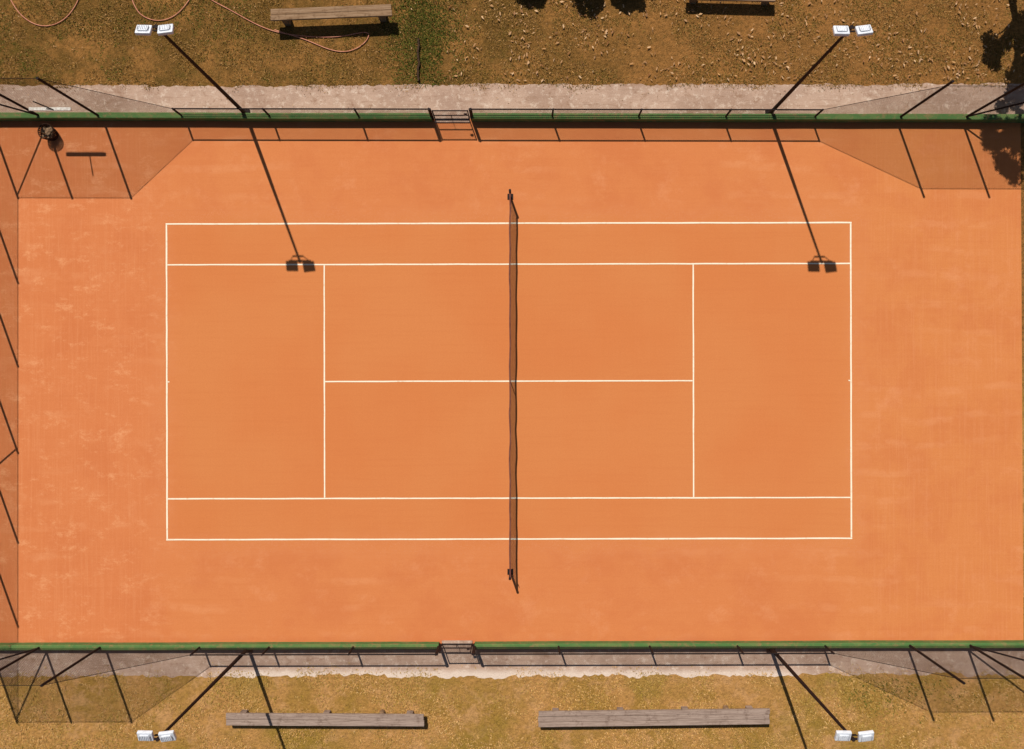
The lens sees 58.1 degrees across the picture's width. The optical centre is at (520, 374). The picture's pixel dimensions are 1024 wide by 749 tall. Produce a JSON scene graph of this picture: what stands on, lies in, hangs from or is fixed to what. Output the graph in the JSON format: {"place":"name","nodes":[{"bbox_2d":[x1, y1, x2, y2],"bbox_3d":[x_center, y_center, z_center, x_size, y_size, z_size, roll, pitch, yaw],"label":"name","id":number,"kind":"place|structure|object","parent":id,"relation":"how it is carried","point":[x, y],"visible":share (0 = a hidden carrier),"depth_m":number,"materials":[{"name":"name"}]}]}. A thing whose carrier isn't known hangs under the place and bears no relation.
{"place":"outdoors","nodes":[
{"label":"outdoors","id":0,"kind":"place"},
{"bbox_2d":[0,0,1023,748],"bbox_3d":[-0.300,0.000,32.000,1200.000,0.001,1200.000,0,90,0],"label":"ground","id":1,"kind":"structure","parent":0,"point":[472,710],"depth_m":32.00,"materials":[{"name":"soil"}]},
{"bbox_2d":[11,0,77,25],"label":"garden hose","id":2,"kind":"object","parent":1,"relation":"on","point":[45,25],"visible":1,"depth_m":31.95,"materials":[{"name":"rubber"}]},
{"bbox_2d":[0,0,280,83],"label":"weeds","id":3,"kind":"object","parent":1,"relation":"on","point":[135,35],"visible":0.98,"depth_m":31.99,"materials":[{"name":"green plant"}]},
{"bbox_2d":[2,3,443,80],"bbox_3d":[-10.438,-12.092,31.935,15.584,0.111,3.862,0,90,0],"label":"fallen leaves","id":4,"kind":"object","parent":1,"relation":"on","point":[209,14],"visible":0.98,"depth_m":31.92,"materials":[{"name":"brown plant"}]},
{"bbox_2d":[132,0,368,51],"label":"garden hose","id":5,"kind":"object","parent":1,"relation":"on","point":[272,30],"visible":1,"depth_m":31.95,"materials":[{"name":"rubber"}]},
{"bbox_2d":[226,710,423,725],"bbox_3d":[-6.712,11.851,31.787,6.806,0.425,0.415,0,90,0],"label":"timber bench","id":6,"kind":"object","parent":1,"relation":"on","point":[324,718],"visible":1,"depth_m":31.58,"materials":[{"name":"beige wood"}]},
{"bbox_2d":[270,4,391,25],"bbox_3d":[-6.449,-12.326,31.658,4.133,0.683,0.393,-2,90,0],"label":"timber bench","id":7,"kind":"object","parent":1,"relation":"on","point":[286,16],"visible":1,"depth_m":31.32,"materials":[{"name":"brown wood"}]},
{"bbox_2d":[417,38,419,81],"bbox_3d":[-3.544,-10.905,31.940,0.115,0.160,1.471,0,90,0],"label":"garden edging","id":8,"kind":"object","parent":1,"relation":"on","point":[418,59],"visible":1,"depth_m":31.87,"materials":[{"name":"green"}]},
{"bbox_2d":[376,0,476,86],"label":"weeds","id":9,"kind":"object","parent":1,"relation":"on","point":[425,38],"visible":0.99,"depth_m":31.98,"materials":[{"name":"green plant"}]},
{"bbox_2d":[0,119,1022,642],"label":"clay tennis court","id":10,"kind":"object","parent":1,"relation":"on","point":[732,381],"visible":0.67,"depth_m":31.99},
{"bbox_2d":[37,123,58,140],"bbox_3d":[-16.259,-8.323,31.750,0.548,0.512,0.548,0,90,0],"label":"waste basket","id":11,"kind":"object","parent":10,"relation":"on","point":[49,133],"visible":1,"depth_m":31.60,"materials":[{"name":"black metal"}]},
{"bbox_2d":[166,222,851,540],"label":"court lines","id":12,"kind":"object","parent":10,"relation":"on","point":[693,497],"visible":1,"depth_m":31.99,"materials":[{"name":"paint"}]},
{"bbox_2d":[507,189,513,579],"bbox_3d":[-0.350,0.338,31.430,0.220,1.140,13.228,0,90,0],"label":"tennis net","id":13,"kind":"object","parent":10,"relation":"on","point":[509,198],"visible":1,"depth_m":31.01,"materials":[{"name":"brown fabric"}]},
{"bbox_2d":[0,0,1023,94],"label":"grass","id":14,"kind":"structure","parent":1,"relation":"on","point":[579,29],"depth_m":31.98,"materials":[{"name":"plant"}]},
{"bbox_2d":[0,662,1023,748],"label":"grass","id":15,"kind":"structure","parent":1,"relation":"on","point":[510,745],"depth_m":31.98,"materials":[{"name":"plant"}]},
{"bbox_2d":[0,643,1023,686],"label":"chain link fence","id":16,"kind":"object","parent":1,"relation":"on","point":[57,674],"visible":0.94,"depth_m":30.80,"materials":[{"name":"metal"}]},
{"bbox_2d":[538,705,769,726],"bbox_3d":[4.574,11.785,31.789,7.963,0.423,0.539,-1,90,0],"label":"timber bench","id":17,"kind":"object","parent":1,"relation":"on","point":[683,715],"visible":1,"depth_m":31.58,"materials":[{"name":"grey wood"}]},
{"bbox_2d":[689,0,774,5],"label":"timber bench","id":18,"kind":"object","parent":1,"relation":"on","point":[764,2],"visible":1,"depth_m":31.56,"materials":[{"name":"brown wood"}]},
{"bbox_2d":[443,0,1023,81],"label":"fallen leaves","id":19,"kind":"object","parent":1,"relation":"on","point":[749,54],"visible":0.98,"depth_m":31.92,"materials":[{"name":"brown plant"}]},
{"bbox_2d":[830,676,1007,737],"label":"weeds","id":20,"kind":"object","parent":1,"relation":"on","point":[896,694],"visible":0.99,"depth_m":31.99,"materials":[{"name":"green plant"}]},
{"bbox_2d":[0,82,1023,116],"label":"concrete path","id":21,"kind":"structure","parent":0,"point":[536,96],"depth_m":32.00,"materials":[{"name":"grey concrete"}]},
{"bbox_2d":[135,24,249,112],"bbox_3d":[-9.496,-8.988,27.884,0.996,8.233,0.419,0,90,0],"label":"floodlight pole","id":22,"kind":"object","parent":21,"relation":"on","point":[161,30],"visible":0.93,"depth_m":24.56,"materials":[{"name":"metal"}]},
{"bbox_2d":[427,108,472,122],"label":"pedestrian gate","id":23,"kind":"structure","parent":21,"relation":"on","point":[454,118],"depth_m":31.84,"materials":[{"name":"metal"}]},
{"bbox_2d":[0,112,1023,122],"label":"green wall","id":24,"kind":"structure","parent":21,"relation":"on","point":[165,116],"depth_m":31.62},
{"bbox_2d":[0,77,1023,119],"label":"chain link fence","id":25,"kind":"object","parent":21,"relation":"on","point":[48,84],"visible":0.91,"depth_m":30.80,"materials":[{"name":"metal"}]},
{"bbox_2d":[29,101,71,110],"bbox_3d":[-15.487,-8.721,29.849,1.380,1.202,0.134,0,90,0],"label":"court rake","id":26,"kind":"object","parent":25,"relation":"hanging from","point":[45,108],"visible":1,"depth_m":30.27,"materials":[{"name":"white paint"}]},
{"bbox_2d":[765,24,872,113],"bbox_3d":[8.624,-8.978,27.884,0.996,8.232,0.439,0,90,0],"label":"floodlight pole","id":27,"kind":"object","parent":21,"relation":"on","point":[861,30],"visible":0.9,"depth_m":24.26,"materials":[{"name":"metal"}]},
{"bbox_2d":[0,645,1023,678],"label":"concrete path","id":28,"kind":"structure","parent":0,"point":[451,665],"depth_m":32.00,"materials":[{"name":"grey concrete"}]},
{"bbox_2d":[137,650,252,741],"bbox_3d":[-9.450,9.436,27.884,0.996,8.232,0.439,0,90,0],"label":"floodlight pole","id":29,"kind":"object","parent":28,"relation":"on","point":[166,734],"visible":0.95,"depth_m":24.62,"materials":[{"name":"metal"}]},
{"bbox_2d":[435,640,475,655],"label":"pedestrian gate","id":30,"kind":"structure","parent":28,"relation":"on","point":[459,644],"depth_m":31.84,"materials":[{"name":"metal"}]},
{"bbox_2d":[0,640,1023,649],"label":"green wall","id":31,"kind":"structure","parent":28,"relation":"on","point":[434,645],"depth_m":31.67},
{"bbox_2d":[767,649,873,741],"bbox_3d":[8.673,9.436,27.884,0.996,8.232,0.439,0,90,0],"label":"floodlight pole","id":32,"kind":"object","parent":28,"relation":"on","point":[843,734],"visible":0.95,"depth_m":24.26,"materials":[{"name":"metal"}]}
]}

